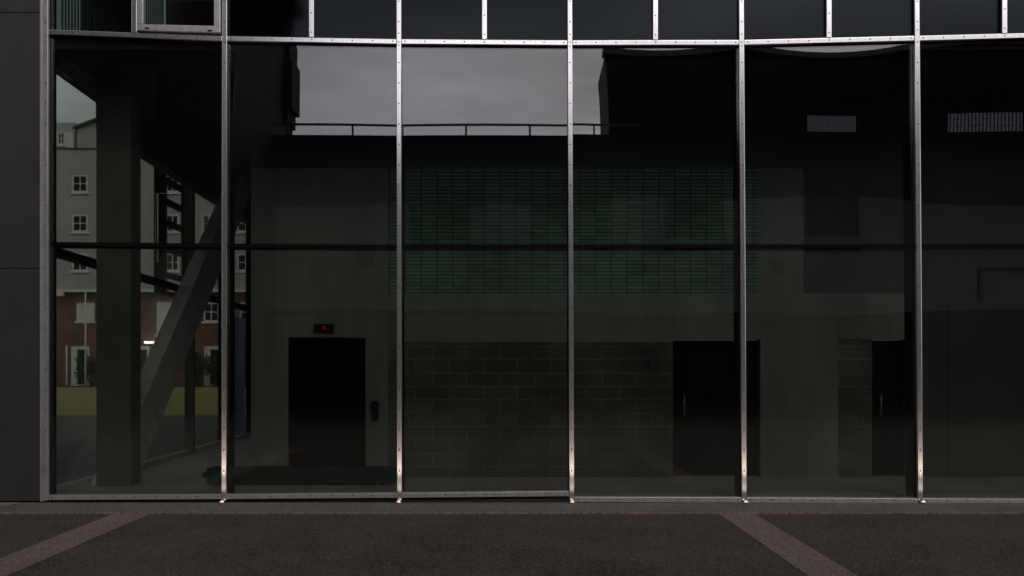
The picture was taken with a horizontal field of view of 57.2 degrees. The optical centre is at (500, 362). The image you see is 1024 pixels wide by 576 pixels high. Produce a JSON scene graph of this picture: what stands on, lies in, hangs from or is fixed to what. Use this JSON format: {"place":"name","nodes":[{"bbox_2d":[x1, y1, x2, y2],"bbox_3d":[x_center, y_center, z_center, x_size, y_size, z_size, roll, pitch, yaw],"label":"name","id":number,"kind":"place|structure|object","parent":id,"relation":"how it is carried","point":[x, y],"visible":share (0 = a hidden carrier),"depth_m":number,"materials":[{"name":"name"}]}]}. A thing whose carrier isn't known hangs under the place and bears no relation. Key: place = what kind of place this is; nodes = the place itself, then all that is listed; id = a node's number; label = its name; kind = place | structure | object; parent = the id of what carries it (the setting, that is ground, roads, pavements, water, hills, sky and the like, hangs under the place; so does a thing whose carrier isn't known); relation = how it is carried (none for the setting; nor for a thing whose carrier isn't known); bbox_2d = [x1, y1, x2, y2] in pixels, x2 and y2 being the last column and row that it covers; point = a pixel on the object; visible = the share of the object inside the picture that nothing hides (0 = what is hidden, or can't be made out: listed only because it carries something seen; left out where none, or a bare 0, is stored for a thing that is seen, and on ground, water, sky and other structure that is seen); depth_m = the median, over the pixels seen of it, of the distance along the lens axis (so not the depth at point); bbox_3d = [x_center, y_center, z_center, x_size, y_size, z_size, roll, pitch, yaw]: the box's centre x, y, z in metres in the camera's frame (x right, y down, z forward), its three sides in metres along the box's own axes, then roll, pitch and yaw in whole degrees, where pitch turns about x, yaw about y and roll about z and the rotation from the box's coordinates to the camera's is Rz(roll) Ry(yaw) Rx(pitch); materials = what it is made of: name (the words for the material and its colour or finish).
{"place":"outdoors","nodes":[
{"label":"outdoors","id":0,"kind":"place"},
{"bbox_2d":[57,118,245,385],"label":"apartment building","id":1,"kind":"structure","parent":0,"point":[76,182],"depth_m":63.00,"materials":[{"name":"grey brick"}]},
{"bbox_2d":[57,132,66,146],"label":"window","id":2,"kind":"structure","parent":1,"relation":"in","point":[60,135],"depth_m":63.04,"materials":[{"name":"white paint"}]},
{"bbox_2d":[70,175,88,193],"bbox_3d":[-28.217,-11.927,62.919,1.232,1.290,0.157,0,0,0],"label":"window","id":3,"kind":"structure","parent":1,"relation":"in","point":[79,182],"depth_m":62.96,"materials":[{"name":"white paint"}]},
{"bbox_2d":[70,215,88,233],"bbox_3d":[-28.217,-9.262,62.919,1.232,1.290,0.157,0,0,0],"label":"window","id":4,"kind":"structure","parent":1,"relation":"in","point":[79,222],"depth_m":62.96,"materials":[{"name":"white paint"}]},
{"bbox_2d":[70,254,88,272],"bbox_3d":[-28.217,-6.640,62.919,1.232,1.290,0.157,0,0,0],"label":"window","id":5,"kind":"structure","parent":1,"relation":"in","point":[76,268],"depth_m":62.95,"materials":[{"name":"white paint"}]},
{"bbox_2d":[71,346,89,385],"bbox_3d":[-28.411,0.263,63.433,1.203,2.675,0.126,0,0,0],"label":"door","id":6,"kind":"structure","parent":1,"relation":"in","point":[75,350],"depth_m":63.39,"materials":[{"name":"white paint"}]},
{"bbox_2d":[74,303,95,322],"bbox_3d":[-28.067,-3.331,63.419,1.403,1.376,0.157,0,0,0],"label":"window","id":7,"kind":"structure","parent":1,"relation":"in","point":[90,307],"depth_m":63.49,"materials":[{"name":"white paint"}]},
{"bbox_2d":[141,346,148,369],"bbox_3d":[-24.370,0.263,63.433,1.203,2.675,0.126,0,0,0],"label":"door","id":8,"kind":"structure","parent":1,"relation":"in","point":[144,349],"depth_m":63.36,"materials":[{"name":"white paint"}]},
{"bbox_2d":[144,341,153,343],"bbox_3d":[-23.618,-1.332,63.199,0.559,0.172,0.597,0,0,0],"label":"wall lamp","id":9,"kind":"object","parent":1,"relation":"attached to","point":[148,342],"visible":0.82,"depth_m":62.90,"materials":[{"name":"white"}]},
{"bbox_2d":[155,302,171,336],"bbox_3d":[-22.608,-2.901,63.419,1.489,2.365,0.157,0,0,0],"label":"window","id":10,"kind":"structure","parent":1,"relation":"in","point":[162,307],"depth_m":63.49,"materials":[{"name":"white paint"}]},
{"bbox_2d":[167,175,180,193],"bbox_3d":[-22.006,-11.927,62.919,1.060,1.290,0.157,0,0,0],"label":"window","id":11,"kind":"structure","parent":1,"relation":"in","point":[170,190],"depth_m":62.95,"materials":[{"name":"white paint"}]},
{"bbox_2d":[167,215,180,233],"bbox_3d":[-22.006,-9.262,62.919,1.060,1.290,0.157,0,0,0],"label":"window","id":12,"kind":"structure","parent":1,"relation":"in","point":[174,218],"depth_m":62.95,"materials":[{"name":"white paint"}]},
{"bbox_2d":[167,254,180,272],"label":"window","id":13,"kind":"structure","parent":1,"relation":"in","point":[172,260],"depth_m":62.95,"materials":[{"name":"white paint"}]},
{"bbox_2d":[200,215,210,233],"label":"window","id":14,"kind":"structure","parent":1,"relation":"in","point":[205,218],"depth_m":62.95,"materials":[{"name":"white paint"}]},
{"bbox_2d":[202,302,217,323],"bbox_3d":[-19.556,-3.331,63.419,1.232,1.419,0.157,0,0,0],"label":"window","id":15,"kind":"structure","parent":1,"relation":"in","point":[211,311],"depth_m":63.49,"materials":[{"name":"white paint"}]},
{"bbox_2d":[204,346,217,385],"bbox_3d":[-19.428,0.263,63.433,1.203,2.675,0.126,0,0,0],"label":"door","id":16,"kind":"structure","parent":1,"relation":"in","point":[212,351],"depth_m":63.39,"materials":[{"name":"white paint"}]},
{"bbox_2d":[235,221,245,233],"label":"window","id":17,"kind":"structure","parent":1,"relation":"in","point":[241,229],"depth_m":62.95,"materials":[{"name":"white paint"}]},
{"bbox_2d":[235,254,245,272],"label":"window","id":18,"kind":"structure","parent":1,"relation":"in","point":[241,258],"depth_m":62.95,"materials":[{"name":"white paint"}]},
{"bbox_2d":[240,302,245,318],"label":"window","id":19,"kind":"structure","parent":1,"relation":"in","point":[242,313],"depth_m":63.49,"materials":[{"name":"white paint"}]},
{"bbox_2d":[57,387,245,414],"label":"sports field","id":20,"kind":"structure","parent":0,"point":[87,406],"depth_m":37.00,"materials":[{"name":"green plant"}]},
{"bbox_2d":[154,167,184,297],"bbox_3d":[-5.750,-2.268,16.601,0.120,2.265,1.759,0,0,0],"label":"ladder frame","id":21,"kind":"object","parent":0,"point":[162,201],"visible":0.64,"depth_m":15.89,"materials":[{"name":"black metal"}]},
{"bbox_2d":[245,339,245,386],"bbox_3d":[-16.707,0.037,61.463,1.900,3.118,1.359,0,0,0],"label":"shrub","id":22,"kind":"object","parent":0,"point":[245,358],"visible":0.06,"depth_m":61.32,"materials":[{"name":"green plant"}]},
{"bbox_2d":[57,75,671,342],"label":"sky","id":23,"kind":"structure","parent":0,"point":[73,106],"materials":[{"name":"grey"}]},
{"bbox_2d":[0,386,1023,575],"bbox_3d":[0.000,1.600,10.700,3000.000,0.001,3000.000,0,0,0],"label":"ground","id":24,"kind":"structure","parent":0,"point":[528,545],"depth_m":8.23,"materials":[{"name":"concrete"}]},
{"bbox_2d":[64,345,68,386],"bbox_3d":[-27.985,0.251,60.500,0.277,2.673,0.277,0,0,0],"label":"field post","id":25,"kind":"object","parent":24,"relation":"on","point":[66,383],"visible":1,"depth_m":60.45,"materials":[{"name":"grey metal"}]},
{"bbox_2d":[0,514,147,575],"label":"paving strip","id":26,"kind":"object","parent":24,"relation":"on","point":[27,557],"visible":1,"depth_m":8.31,"materials":[{"name":"concrete"}]},
{"bbox_2d":[73,354,95,386],"bbox_3d":[-26.889,0.514,61.539,2.113,2.174,1.173,0,0,0],"label":"shrub","id":27,"kind":"object","parent":24,"relation":"on","point":[91,367],"visible":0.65,"depth_m":61.40,"materials":[{"name":"green plant"}]},
{"bbox_2d":[83,291,87,386],"bbox_3d":[-26.767,-1.503,60.500,0.277,6.182,0.277,0,0,0],"label":"field post","id":28,"kind":"object","parent":24,"relation":"on","point":[85,379],"visible":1,"depth_m":60.45,"materials":[{"name":"white paint"}]},
{"bbox_2d":[0,416,245,505],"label":"forecourt","id":29,"kind":"structure","parent":24,"relation":"on","point":[76,447],"depth_m":19.08,"materials":[{"name":"grey concrete"}]},
{"bbox_2d":[0,0,43,501],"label":"clad pier","id":30,"kind":"structure","parent":29,"relation":"on","point":[21,250],"depth_m":10.65,"materials":[{"name":"grey metal"}]},
{"bbox_2d":[235,317,245,435],"bbox_3d":[-5.620,0.325,20.237,0.160,2.550,1.341,0,0,0],"label":"blue post","id":31,"kind":"object","parent":29,"relation":"on","point":[240,325],"visible":0.47,"depth_m":19.91,"materials":[{"name":"metal"}]},
{"bbox_2d":[57,391,245,396],"bbox_3d":[-31.000,1.591,43.870,58.000,0.018,29.960,0,0,0],"label":"field line","id":32,"kind":"object","parent":24,"relation":"on","point":[95,396],"depth_m":43.34,"materials":[{"name":"white paint"}]},
{"bbox_2d":[183,351,214,386],"bbox_3d":[-19.789,0.390,61.312,2.411,2.420,1.381,0,0,0],"label":"shrub","id":33,"kind":"object","parent":24,"relation":"on","point":[198,358],"visible":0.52,"depth_m":61.26,"materials":[{"name":"green plant"}]},
{"bbox_2d":[198,356,217,385],"bbox_3d":[-18.764,0.593,61.571,2.004,2.027,1.165,0,0,0],"label":"shrub","id":34,"kind":"object","parent":24,"relation":"on","point":[215,361],"visible":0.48,"depth_m":61.43,"materials":[{"name":"green plant"}]},
{"bbox_2d":[0,512,1023,513],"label":"apron kerb","id":35,"kind":"structure","parent":24,"relation":"on","point":[511,512],"depth_m":9.89,"materials":[{"name":"concrete"}]},
{"bbox_2d":[0,502,1023,511],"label":"apron","id":36,"kind":"object","parent":24,"relation":"on","point":[436,507],"visible":0.5,"depth_m":10.29,"materials":[{"name":"concrete"}]},
{"bbox_2d":[43,0,1023,502],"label":"glass facade","id":37,"kind":"structure","parent":24,"relation":"on","point":[203,72],"depth_m":10.73,"materials":[{"name":"glass"}]},
{"bbox_2d":[136,0,221,34],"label":"vent window","id":38,"kind":"structure","parent":37,"relation":"in","point":[141,26],"depth_m":10.61,"materials":[{"name":"metal"}]},
{"bbox_2d":[720,514,856,575],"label":"paving strip","id":39,"kind":"object","parent":24,"relation":"on","point":[803,557],"visible":1,"depth_m":8.08,"materials":[{"name":"concrete"}]},
{"bbox_2d":[44,436,1023,501],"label":"interior floor","id":40,"kind":"structure","parent":0,"point":[180,475],"depth_m":11.74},
{"bbox_2d":[96,78,140,485],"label":"concrete column","id":41,"kind":"structure","parent":40,"relation":"on","point":[118,287],"depth_m":11.77,"materials":[{"name":"grey concrete"}]},
{"bbox_2d":[57,0,250,491],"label":"side glass wall","id":42,"kind":"structure","parent":40,"relation":"on","point":[192,170],"depth_m":14.99,"materials":[{"name":"glass"}]},
{"bbox_2d":[91,175,250,484],"bbox_3d":[-5.065,-1.008,15.369,0.230,5.124,7.072,0,0,0],"label":"concrete brace","id":43,"kind":"object","parent":40,"relation":"on","point":[164,363],"visible":0.56,"depth_m":14.65,"materials":[{"name":"grey concrete"}]},
{"bbox_2d":[202,466,396,484],"bbox_3d":[-2.554,1.443,11.954,2.463,0.222,0.260,0,0,0],"label":"radiator","id":44,"kind":"object","parent":40,"relation":"on","point":[304,475],"visible":0.91,"depth_m":11.82,"materials":[{"name":"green metal"}]},
{"bbox_2d":[251,99,1023,476],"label":"interior wall","id":45,"kind":"structure","parent":40,"relation":"on","point":[485,363],"depth_m":12.73,"materials":[{"name":"concrete"}]},
{"bbox_2d":[314,324,333,331],"bbox_3d":[-2.393,-0.465,12.704,0.269,0.104,0.054,0,0,0],"label":"exit sign","id":46,"kind":"object","parent":45,"relation":"attached to","point":[323,327],"visible":1,"depth_m":12.68,"materials":[{"name":"black plastic"}]},
{"bbox_2d":[289,338,365,465],"bbox_3d":[-2.359,0.608,12.833,1.051,1.885,0.080,0,0,0],"label":"door","id":47,"kind":"structure","parent":45,"relation":"in","point":[327,376],"depth_m":12.82,"materials":[{"name":"black metal"}]},
{"bbox_2d":[370,401,379,420],"bbox_3d":[-1.703,0.656,12.707,0.122,0.270,0.048,0,0,0],"label":"wall phone","id":48,"kind":"object","parent":45,"relation":"attached to","point":[374,405],"depth_m":12.69,"materials":[{"name":"black plastic"}]},
{"bbox_2d":[672,340,758,475],"bbox_3d":[2.936,0.625,12.808,1.181,1.850,0.130,0,0,0],"label":"door","id":49,"kind":"structure","parent":45,"relation":"in","point":[703,370],"depth_m":12.82,"materials":[{"name":"black metal"}]},
{"bbox_2d":[872,340,902,475],"bbox_3d":[5.269,0.625,12.808,0.443,1.850,0.130,0,0,0],"label":"door","id":50,"kind":"structure","parent":45,"relation":"in","point":[887,355],"depth_m":12.82,"materials":[{"name":"black metal"}]},
{"bbox_2d":[978,267,1023,297],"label":"wall frame","id":51,"kind":"object","parent":45,"relation":"attached to","point":[980,282],"visible":1,"depth_m":12.68,"materials":[{"name":"black plastic"}]}
]}

